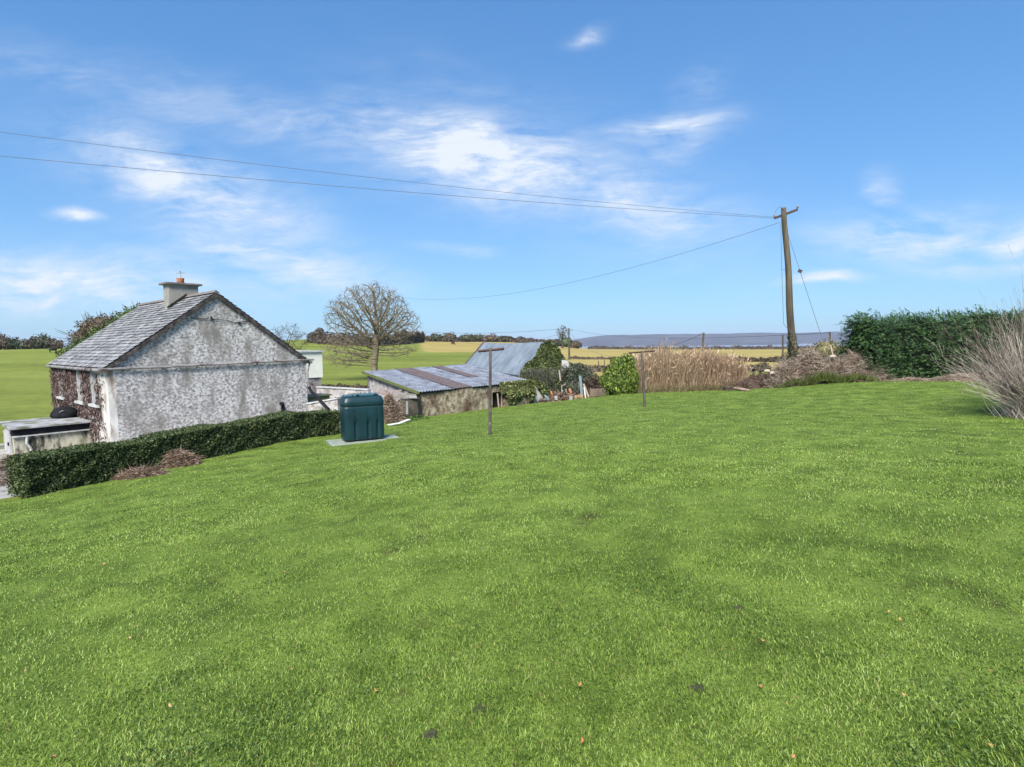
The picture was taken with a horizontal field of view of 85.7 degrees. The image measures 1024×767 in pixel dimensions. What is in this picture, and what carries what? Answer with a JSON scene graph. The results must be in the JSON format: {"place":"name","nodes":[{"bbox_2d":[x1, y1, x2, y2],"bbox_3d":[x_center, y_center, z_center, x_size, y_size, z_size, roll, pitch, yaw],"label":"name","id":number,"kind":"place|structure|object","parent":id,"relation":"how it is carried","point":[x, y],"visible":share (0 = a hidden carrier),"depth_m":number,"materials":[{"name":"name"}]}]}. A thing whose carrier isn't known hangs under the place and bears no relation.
{"place":"outdoors","nodes":[
{"label":"outdoors","id":0,"kind":"place"},
{"bbox_2d":[0,422,340,498],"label":"yard","id":1,"kind":"structure","parent":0,"point":[3,488],"depth_m":12.39,"materials":[{"name":"concrete"}]},
{"bbox_2d":[0,447,30,486],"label":"grey rubble heap","id":2,"kind":"object","parent":1,"relation":"on","point":[3,472],"visible":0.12,"depth_m":12.72,"materials":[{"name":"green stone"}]},
{"bbox_2d":[0,416,91,453],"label":"flat roofed annex","id":3,"kind":"object","parent":1,"relation":"on","point":[36,434],"visible":0.63,"depth_m":18.95,"materials":[{"name":"white concrete"}]},
{"bbox_2d":[5,428,10,452],"bbox_3d":[-17.316,2.143,18.954,0.850,1.150,0.073,3,6,41],"label":"door","id":4,"kind":"structure","parent":3,"relation":"in","point":[7,432],"depth_m":18.83,"materials":[{"name":"white paint"}]},
{"bbox_2d":[50,406,78,418],"bbox_3d":[-16.724,1.058,20.649,0.900,0.400,0.900,-1,4,0],"label":"tub","id":5,"kind":"object","parent":3,"relation":"on","point":[64,412],"visible":0.98,"depth_m":20.37,"materials":[{"name":"black plastic"}]},
{"bbox_2d":[45,271,329,442],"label":"cottage","id":6,"kind":"structure","parent":1,"relation":"on","point":[181,354],"depth_m":20.51,"materials":[{"name":"white paint"}]},
{"bbox_2d":[56,368,64,399],"bbox_3d":[-18.278,0.008,22.463,1.160,1.230,0.295,3,6,41],"label":"window","id":7,"kind":"structure","parent":6,"relation":"in","point":[58,397],"depth_m":22.71,"materials":[{"name":"white paint"}]},
{"bbox_2d":[74,370,85,404],"bbox_3d":[-15.906,0.127,20.416,1.190,1.230,0.295,3,6,41],"label":"window","id":8,"kind":"structure","parent":6,"relation":"in","point":[79,401],"depth_m":20.72,"materials":[{"name":"white paint"}]},
{"bbox_2d":[88,371,101,407],"bbox_3d":[-14.395,0.193,19.123,1.110,1.210,0.315,3,6,41],"label":"window","id":9,"kind":"structure","parent":6,"relation":"in","point":[93,374],"depth_m":19.39,"materials":[{"name":"white paint"}]},
{"bbox_2d":[296,350,323,393],"bbox_3d":[-11.482,0.127,28.615,2.800,3.661,2.340,3,6,41],"label":"cream extension","id":10,"kind":"object","parent":1,"relation":"on","point":[315,372],"visible":0.19,"depth_m":28.19,"materials":[{"name":"white paint"}]},
{"bbox_2d":[308,393,331,402],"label":"concrete plinth","id":11,"kind":"structure","parent":1,"relation":"on","point":[321,396],"depth_m":24.46,"materials":[{"name":"grey concrete"}]},
{"bbox_2d":[306,397,340,410],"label":"yard wall","id":12,"kind":"structure","parent":1,"relation":"on","point":[332,403],"depth_m":22.33,"materials":[{"name":"white paint"}]},
{"bbox_2d":[316,386,371,397],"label":"yard wall","id":13,"kind":"structure","parent":1,"relation":"on","point":[337,391],"depth_m":26.60,"materials":[{"name":"white paint"}]},
{"bbox_2d":[406,415,430,419],"bbox_3d":[-4.847,1.490,23.301,2.773,0.304,0.860,-2,4,-20],"label":"weed patch","id":14,"kind":"object","parent":1,"relation":"on","point":[415,418],"visible":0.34,"depth_m":23.45,"materials":[{"name":"green plant"}]},
{"bbox_2d":[0,339,845,500],"bbox_3d":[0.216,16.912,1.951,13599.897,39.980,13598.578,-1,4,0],"label":"ground","id":15,"kind":"structure","parent":0,"point":[25,390],"depth_m":97.88,"materials":[{"name":"green plant"}]},
{"bbox_2d":[0,332,10,349],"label":"bush","id":16,"kind":"object","parent":15,"relation":"on","point":[3,340],"visible":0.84,"depth_m":134.85,"materials":[{"name":"brown plant"}]},
{"bbox_2d":[5,336,20,349],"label":"bush","id":17,"kind":"object","parent":15,"relation":"on","point":[10,344],"visible":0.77,"depth_m":134.83,"materials":[{"name":"green plant"}]},
{"bbox_2d":[13,338,28,348],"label":"bush","id":18,"kind":"object","parent":15,"relation":"on","point":[22,344],"visible":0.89,"depth_m":134.79,"materials":[{"name":"green plant"}]},
{"bbox_2d":[27,337,34,348],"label":"bush","id":19,"kind":"object","parent":15,"relation":"on","point":[29,343],"visible":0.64,"depth_m":135.08,"materials":[{"name":"green plant"}]},
{"bbox_2d":[31,332,52,348],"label":"bush","id":20,"kind":"object","parent":15,"relation":"on","point":[41,341],"visible":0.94,"depth_m":134.59,"materials":[{"name":"green plant"}]},
{"bbox_2d":[47,338,63,348],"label":"bush","id":21,"kind":"object","parent":15,"relation":"on","point":[54,342],"visible":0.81,"depth_m":134.92,"materials":[{"name":"brown plant"}]},
{"bbox_2d":[46,329,73,350],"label":"leafless shrub","id":22,"kind":"object","parent":15,"relation":"on","point":[64,338],"visible":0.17,"depth_m":30.96,"materials":[{"name":"brown plant"}]},
{"bbox_2d":[63,311,115,345],"bbox_3d":[-23.207,-1.072,31.040,3.359,6.056,1.742,-1,4,0],"label":"brown thorn tree","id":23,"kind":"object","parent":15,"relation":"on","point":[85,326],"visible":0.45,"depth_m":30.46,"materials":[{"name":"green plant"}]},
{"bbox_2d":[55,301,139,358],"bbox_3d":[-20.134,-1.097,27.676,1.838,6.265,4.304,2,5,34],"label":"ivy clad tree","id":24,"kind":"object","parent":15,"relation":"on","point":[90,333],"visible":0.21,"depth_m":27.16,"materials":[{"name":"green plant"}]},
{"bbox_2d":[272,324,308,349],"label":"bare tree","id":25,"kind":"object","parent":15,"relation":"on","point":[298,336],"visible":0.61,"depth_m":59.73,"materials":[{"name":"brown plant"}]},
{"bbox_2d":[321,383,367,388],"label":"field hedge","id":26,"kind":"object","parent":15,"relation":"on","point":[349,386],"visible":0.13,"depth_m":45.44,"materials":[{"name":"plant"}]},
{"bbox_2d":[306,327,424,345],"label":"skyline hedge","id":27,"kind":"object","parent":15,"relation":"on","point":[317,336],"visible":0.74,"depth_m":180.75,"materials":[{"name":"green plant"}]},
{"bbox_2d":[316,280,421,370],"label":"bare tree","id":28,"kind":"object","parent":15,"relation":"on","point":[378,335],"visible":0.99,"depth_m":61.16,"materials":[{"name":"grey plant"}]},
{"bbox_2d":[430,333,442,341],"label":"tree","id":29,"kind":"object","parent":15,"relation":"on","point":[434,336],"visible":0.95,"depth_m":259.87,"materials":[{"name":"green plant"}]},
{"bbox_2d":[361,364,527,416],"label":"long shed","id":30,"kind":"structure","parent":15,"relation":"on","point":[445,389],"depth_m":27.63,"materials":[{"name":"metal"}]},
{"bbox_2d":[492,392,498,406],"bbox_3d":[-0.967,0.653,28.235,0.900,1.400,0.020,-4,5,-38],"label":"doorway","id":31,"kind":"structure","parent":30,"relation":"in","point":[494,394],"depth_m":28.31,"materials":[{"name":"black"}]},
{"bbox_2d":[499,379,536,404],"bbox_3d":[0.355,0.664,28.423,2.320,1.723,0.500,-4,5,-37],"label":"ivy","id":32,"kind":"object","parent":30,"relation":"attached to","point":[515,391],"visible":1,"depth_m":28.34,"materials":[{"name":"green plant"}]},
{"bbox_2d":[441,332,456,341],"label":"tree","id":33,"kind":"object","parent":15,"relation":"on","point":[446,336],"visible":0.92,"depth_m":259.67,"materials":[{"name":"brown plant"}]},
{"bbox_2d":[458,334,473,341],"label":"tree","id":34,"kind":"object","parent":15,"relation":"on","point":[462,338],"visible":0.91,"depth_m":259.46,"materials":[{"name":"green plant"}]},
{"bbox_2d":[472,333,483,341],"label":"tree","id":35,"kind":"object","parent":15,"relation":"on","point":[477,337],"visible":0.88,"depth_m":259.58,"materials":[{"name":"green plant"}]},
{"bbox_2d":[482,333,499,341],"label":"tree","id":36,"kind":"object","parent":15,"relation":"on","point":[489,338],"visible":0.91,"depth_m":259.45,"materials":[{"name":"brown plant"}]},
{"bbox_2d":[424,334,559,342],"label":"skyline hedge","id":37,"kind":"object","parent":15,"relation":"on","point":[520,339],"visible":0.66,"depth_m":260.21,"materials":[{"name":"green plant"}]},
{"bbox_2d":[464,341,542,376],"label":"stone barn","id":38,"kind":"structure","parent":15,"relation":"on","point":[512,359],"depth_m":39.49,"materials":[{"name":"metal"}]},
{"bbox_2d":[517,340,574,400],"bbox_3d":[2.256,-0.430,33.927,4.510,4.510,1.239,-2,4,-18],"label":"ivy","id":39,"kind":"object","parent":38,"relation":"attached to","point":[542,367],"visible":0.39,"depth_m":34.00,"materials":[{"name":"green plant"}]},
{"bbox_2d":[561,360,569,375],"bbox_3d":[3.555,-0.732,34.442,1.000,1.500,0.300,-1,4,0],"label":"wall stub","id":40,"kind":"object","parent":38,"relation":"attached to","point":[565,362],"depth_m":34.26,"materials":[{"name":"white paint"}]},
{"bbox_2d":[499,336,508,341],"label":"tree","id":41,"kind":"object","parent":15,"relation":"on","point":[503,339],"visible":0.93,"depth_m":259.86,"materials":[{"name":"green plant"}]},
{"bbox_2d":[529,387,542,402],"bbox_3d":[1.407,0.679,29.703,1.000,1.300,0.400,-4,5,-38],"label":"wall stub","id":42,"kind":"object","parent":15,"relation":"on","point":[538,397],"depth_m":29.51,"materials":[{"name":"white paint"}]},
{"bbox_2d":[553,340,560,345],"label":"tree","id":43,"kind":"object","parent":15,"relation":"on","point":[557,342],"visible":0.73,"depth_m":250.51,"materials":[{"name":"green plant"}]},
{"bbox_2d":[556,325,567,347],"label":"bare tree","id":44,"kind":"object","parent":15,"relation":"on","point":[562,334],"visible":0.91,"depth_m":199.17,"materials":[{"name":"brown plant"}]},
{"bbox_2d":[559,336,572,346],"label":"tree","id":45,"kind":"object","parent":15,"relation":"on","point":[565,342],"visible":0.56,"depth_m":252.77,"materials":[{"name":"green plant"}]},
{"bbox_2d":[565,328,569,359],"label":"distant pole","id":46,"kind":"object","parent":15,"relation":"on","point":[568,343],"visible":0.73,"depth_m":117.57,"materials":[{"name":"wood"}]},
{"bbox_2d":[420,328,567,332],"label":"overhead cable","id":47,"kind":"object","parent":46,"relation":"attached to","point":[504,332],"visible":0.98,"depth_m":131.11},
{"bbox_2d":[570,333,702,356],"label":"overhead cable","id":48,"kind":"object","parent":46,"relation":"attached to","point":[657,350],"visible":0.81,"depth_m":46.02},
{"bbox_2d":[569,328,828,337],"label":"overhead cable","id":49,"kind":"object","parent":46,"relation":"attached to","point":[722,337],"visible":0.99,"depth_m":40.59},
{"bbox_2d":[551,362,598,394],"bbox_3d":[4.011,-0.130,33.688,2.724,2.348,3.037,1,5,23],"label":"dark ivy bush","id":50,"kind":"object","parent":15,"relation":"on","point":[571,375],"visible":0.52,"depth_m":33.34,"materials":[{"name":"green plant"}]},
{"bbox_2d":[570,340,582,348],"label":"tree","id":51,"kind":"object","parent":15,"relation":"on","point":[575,344],"visible":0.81,"depth_m":252.92,"materials":[{"name":"brown plant"}]},
{"bbox_2d":[579,376,582,394],"bbox_3d":[3.792,0.239,30.252,0.151,1.318,0.412,-2,4,-17],"label":"post","id":52,"kind":"object","parent":15,"relation":"on","point":[580,383],"visible":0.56,"depth_m":30.24,"materials":[{"name":"blue paint"}]},
{"bbox_2d":[579,374,610,396],"bbox_3d":[5.102,0.183,33.046,3.361,1.655,2.102,-1,4,0],"label":"dark brush heap","id":53,"kind":"object","parent":15,"relation":"on","point":[595,383],"visible":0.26,"depth_m":32.77,"materials":[{"name":"brown plant"}]},
{"bbox_2d":[570,356,621,359],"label":"field hedge","id":54,"kind":"object","parent":15,"relation":"on","point":[585,358],"visible":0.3,"depth_m":124.14,"materials":[{"name":"plant"}]},
{"bbox_2d":[589,388,605,396],"bbox_3d":[4.722,0.510,30.481,0.932,0.478,0.364,-1,4,0],"label":"pallet","id":55,"kind":"object","parent":15,"relation":"on","point":[598,392],"visible":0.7,"depth_m":30.40,"materials":[{"name":"brown wood"}]},
{"bbox_2d":[575,361,768,371],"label":"field hedge","id":56,"kind":"object","parent":15,"relation":"on","point":[596,368],"visible":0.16,"depth_m":73.13,"materials":[{"name":"plant"}]},
{"bbox_2d":[634,381,737,393],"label":"undergrowth","id":57,"kind":"object","parent":15,"relation":"on","point":[678,388],"visible":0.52,"depth_m":28.19,"materials":[{"name":"plant"}]},
{"bbox_2d":[620,337,756,392],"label":"tall dead grass","id":58,"kind":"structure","parent":15,"relation":"on","point":[704,360],"depth_m":28.41,"materials":[{"name":"beige plant"}]},
{"bbox_2d":[631,365,771,391],"bbox_3d":[9.830,-0.200,28.641,7.279,1.553,0.260,-1,4,0],"label":"rail fence","id":59,"kind":"object","parent":15,"relation":"on","point":[753,369],"visible":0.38,"depth_m":28.57,"materials":[{"name":"wood"}]},
{"bbox_2d":[702,333,704,350],"bbox_3d":[13.774,-2.350,39.952,0.290,2.649,0.152,-1,4,0],"label":"fence post","id":60,"kind":"object","parent":15,"relation":"on","point":[703,334],"visible":0.49,"depth_m":39.85,"materials":[{"name":"grey wood"}]},
{"bbox_2d":[588,344,845,349],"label":"field hedge","id":61,"kind":"object","parent":15,"relation":"on","point":[698,348],"visible":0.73,"depth_m":254.50,"materials":[{"name":"green plant"}]},
{"bbox_2d":[729,356,781,361],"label":"field hedge","id":62,"kind":"object","parent":15,"relation":"on","point":[764,359],"visible":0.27,"depth_m":99.63,"materials":[{"name":"brown plant"}]},
{"bbox_2d":[782,334,783,357],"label":"fence post","id":63,"kind":"object","parent":15,"relation":"on","point":[782,344],"visible":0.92,"depth_m":59.81,"materials":[{"name":"wood"}]},
{"bbox_2d":[773,204,833,360],"bbox_3d":[13.472,-4.047,25.587,2.699,8.217,0.992,1,4,18],"label":"utility pole","id":64,"kind":"object","parent":15,"relation":"on","point":[792,345],"visible":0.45,"depth_m":25.63,"materials":[{"name":"brown wood"}]},
{"bbox_2d":[2,132,766,216],"bbox_3d":[-7.721,-7.494,18.082,42.940,1.141,0.014,-2,4,-21],"label":"overhead cable","id":65,"kind":"object","parent":64,"relation":"attached to","point":[352,175],"visible":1,"depth_m":18.77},
{"bbox_2d":[3,156,766,217],"bbox_3d":[-8.162,-7.039,18.479,43.259,0.569,0.015,-2,4,-19],"label":"overhead cable","id":66,"kind":"object","parent":64,"relation":"attached to","point":[354,187],"visible":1,"depth_m":19.26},
{"bbox_2d":[410,222,779,299],"bbox_3d":[0.582,-7.674,41.552,0.018,1.623,39.779,-4,5,-36],"label":"overhead cable","id":67,"kind":"object","parent":64,"relation":"attached to","point":[612,272],"visible":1,"depth_m":32.87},
{"bbox_2d":[776,347,845,362],"bbox_3d":[15.980,-0.878,28.639,4.294,2.230,1.462,1,5,24],"label":"grey thicket","id":68,"kind":"object","parent":15,"relation":"on","point":[783,356],"visible":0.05,"depth_m":28.94,"materials":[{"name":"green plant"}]},
{"bbox_2d":[799,337,844,360],"bbox_3d":[16.647,-1.127,29.504,2.925,2.786,1.452,-1,4,-9],"label":"gorse bush","id":69,"kind":"object","parent":15,"relation":"on","point":[820,347],"visible":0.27,"depth_m":29.17,"materials":[{"name":"yellow plant"}]},
{"bbox_2d":[0,381,1023,766],"bbox_3d":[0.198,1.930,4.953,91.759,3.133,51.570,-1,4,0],"label":"lawn","id":70,"kind":"structure","parent":0,"point":[890,391],"depth_m":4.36,"materials":[{"name":"plant"}]},
{"bbox_2d":[108,448,207,480],"bbox_3d":[-8.059,1.811,12.625,1.418,0.674,1.844,0,4,15],"label":"dead grass heap","id":71,"kind":"object","parent":70,"relation":"on","point":[177,458],"visible":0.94,"depth_m":12.79,"materials":[{"name":"brown plant"}]},
{"bbox_2d":[3,408,340,498],"bbox_3d":[-7.782,1.614,14.293,0.939,1.276,8.158,2,5,31],"label":"clipped hedge","id":72,"kind":"object","parent":70,"relation":"on","point":[38,473],"visible":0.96,"depth_m":12.73,"materials":[{"name":"green plant"}]},
{"bbox_2d":[326,434,397,445],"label":"concrete slab","id":73,"kind":"structure","parent":70,"relation":"on","point":[338,442],"depth_m":15.21,"materials":[{"name":"grey concrete"}]},
{"bbox_2d":[339,393,383,440],"bbox_3d":[-4.194,0.912,15.434,1.133,1.250,0.633,-3,5,-29],"label":"oil tank","id":74,"kind":"object","parent":73,"relation":"on","point":[361,416],"visible":1,"depth_m":15.16,"materials":[{"name":"plastic"}]},
{"bbox_2d":[383,390,410,423],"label":"brown fern clump","id":75,"kind":"object","parent":70,"relation":"on","point":[394,411],"visible":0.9,"depth_m":21.97,"materials":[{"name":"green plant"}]},
{"bbox_2d":[373,390,421,416],"bbox_3d":[-5.179,0.900,25.063,2.070,1.132,2.712,-2,5,-22],"label":"collapsed lean to","id":76,"kind":"object","parent":70,"relation":"on","point":[412,403],"visible":0.86,"depth_m":24.58,"materials":[{"name":"concrete"}]},
{"bbox_2d":[387,419,410,424],"bbox_3d":[-4.174,1.433,20.483,0.181,0.099,1.084,2,5,33],"label":"plastic strip","id":77,"kind":"object","parent":70,"relation":"on","point":[399,422],"visible":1,"depth_m":20.47,"materials":[{"name":"white plastic"}]},
{"bbox_2d":[421,728,437,738],"bbox_3d":[-0.371,1.580,2.486,0.120,0.035,0.092,-1,4,0],"label":"soil spot","id":78,"kind":"object","parent":70,"relation":"on","point":[433,733],"visible":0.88,"depth_m":2.47,"materials":[{"name":"brown soil"}]},
{"bbox_2d":[472,703,485,713],"bbox_3d":[-0.152,1.553,2.636,0.118,0.036,0.089,-1,4,0],"label":"soil spot","id":79,"kind":"object","parent":70,"relation":"on","point":[480,706],"visible":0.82,"depth_m":2.62,"materials":[{"name":"brown soil"}]},
{"bbox_2d":[478,348,503,434],"bbox_3d":[-0.502,0.343,13.381,0.678,2.419,0.083,1,4,17],"label":"clothes post","id":80,"kind":"object","parent":70,"relation":"on","point":[489,350],"visible":0.88,"depth_m":13.35,"materials":[{"name":"wood"}]},
{"bbox_2d":[1,441,1023,766],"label":"clover","id":81,"kind":"object","parent":70,"relation":"on","point":[911,743],"visible":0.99,"depth_m":2.72,"materials":[{"name":"green plant"}]},
{"bbox_2d":[537,390,591,402],"bbox_3d":[2.839,0.747,30.008,3.408,0.930,1.573,-1,4,0],"label":"junk heap","id":82,"kind":"object","parent":70,"relation":"on","point":[561,396],"visible":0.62,"depth_m":29.64,"materials":[{"name":"brown plant"}]},
{"bbox_2d":[599,353,640,395],"bbox_3d":[5.530,-0.438,28.345,1.960,2.283,1.854,-4,6,-40],"label":"evergreen bush","id":83,"kind":"object","parent":70,"relation":"on","point":[621,376],"visible":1,"depth_m":27.96,"materials":[{"name":"green plant"}]},
{"bbox_2d":[629,350,654,406],"bbox_3d":[4.842,-0.030,20.584,0.984,2.423,0.100,-1,4,0],"label":"clothes post","id":84,"kind":"object","parent":70,"relation":"on","point":[643,382],"visible":0.84,"depth_m":20.53,"materials":[{"name":"wood"}]},
{"bbox_2d":[687,683,705,692],"bbox_3d":[0.886,1.472,2.663,0.118,0.034,0.090,-1,4,0],"label":"soil spot","id":85,"kind":"object","parent":70,"relation":"on","point":[696,686],"visible":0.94,"depth_m":2.66,"materials":[{"name":"brown soil"}]},
{"bbox_2d":[723,386,749,390],"bbox_3d":[10.091,0.284,24.897,0.213,0.280,2.390,-1,4,-2],"label":"log","id":86,"kind":"object","parent":70,"relation":"on","point":[738,389],"visible":0.64,"depth_m":24.52,"materials":[{"name":"beige wood"}]},
{"bbox_2d":[730,605,744,610],"bbox_3d":[1.421,1.417,3.467,0.120,0.037,0.092,-1,4,0],"label":"soil spot","id":87,"kind":"object","parent":70,"relation":"on","point":[735,607],"visible":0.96,"depth_m":3.47,"materials":[{"name":"brown soil"}]},
{"bbox_2d":[718,369,773,390],"bbox_3d":[11.092,-0.080,25.349,3.399,1.210,1.766,-2,4,-15],"label":"spoil heap","id":88,"kind":"object","parent":70,"relation":"on","point":[756,381],"visible":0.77,"depth_m":25.20,"materials":[{"name":"soil"}]},
{"bbox_2d":[773,378,818,387],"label":"grass tuft","id":89,"kind":"object","parent":70,"relation":"on","point":[789,383],"visible":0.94,"depth_m":23.95,"materials":[{"name":"green plant"}]},
{"bbox_2d":[787,369,855,386],"bbox_3d":[13.495,-0.233,24.158,3.574,0.852,1.639,-1,4,0],"label":"grass tuft","id":90,"kind":"object","parent":70,"relation":"on","point":[817,378],"visible":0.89,"depth_m":23.97,"materials":[{"name":"plant"}]},
{"bbox_2d":[763,343,895,387],"bbox_3d":[14.334,-0.670,25.150,6.253,2.435,2.704,-1,4,0],"label":"brush pile","id":91,"kind":"object","parent":70,"relation":"on","point":[810,361],"visible":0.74,"depth_m":24.66,"materials":[{"name":"plant"}]},
{"bbox_2d":[824,372,892,382],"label":"grass tuft","id":92,"kind":"object","parent":70,"relation":"on","point":[857,377],"visible":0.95,"depth_m":23.84,"materials":[{"name":"plant"}]},
{"bbox_2d":[834,304,1023,379],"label":"conifer hedge","id":93,"kind":"object","parent":70,"relation":"on","point":[893,346],"visible":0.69,"depth_m":24.88,"materials":[{"name":"green plant"}]},
{"bbox_2d":[888,371,1012,381],"bbox_3d":[19.240,-0.267,23.297,5.923,0.640,1.575,0,4,13],"label":"litter strip","id":94,"kind":"object","parent":70,"relation":"on","point":[947,378],"visible":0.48,"depth_m":23.21,"materials":[{"name":"brown plant"}]},
{"bbox_2d":[910,245,1023,419],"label":"bare bush","id":95,"kind":"object","parent":70,"relation":"on","point":[1012,395],"visible":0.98,"depth_m":12.93,"materials":[{"name":"grey plant"}]},
{"bbox_2d":[951,306,1023,402],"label":"russet thicket","id":96,"kind":"object","parent":70,"relation":"on","point":[999,352],"visible":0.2,"depth_m":14.77,"materials":[{"name":"brown plant"}]},
{"bbox_2d":[0,0,1023,347],"label":"sky","id":97,"kind":"structure","parent":0,"point":[894,128],"materials":[{"name":"blue"}]},
{"bbox_2d":[570,331,850,345],"bbox_3d":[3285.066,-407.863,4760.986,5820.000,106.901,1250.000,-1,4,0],"label":"hills","id":98,"kind":"structure","parent":0,"point":[632,340],"depth_m":4427.52,"materials":[{"name":"blue"}]},
{"bbox_2d":[580,343,841,347],"bbox_3d":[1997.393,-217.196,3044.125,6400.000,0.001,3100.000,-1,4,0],"label":"lake","id":99,"kind":"structure","parent":0,"point":[804,344],"depth_m":3224.34,"materials":[{"name":"blue liquid"}]},
{"bbox_2d":[646,342,786,345],"bbox_3d":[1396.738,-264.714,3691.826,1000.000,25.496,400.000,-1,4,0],"label":"hills","id":100,"kind":"structure","parent":0,"point":[692,344],"depth_m":3621.63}
]}

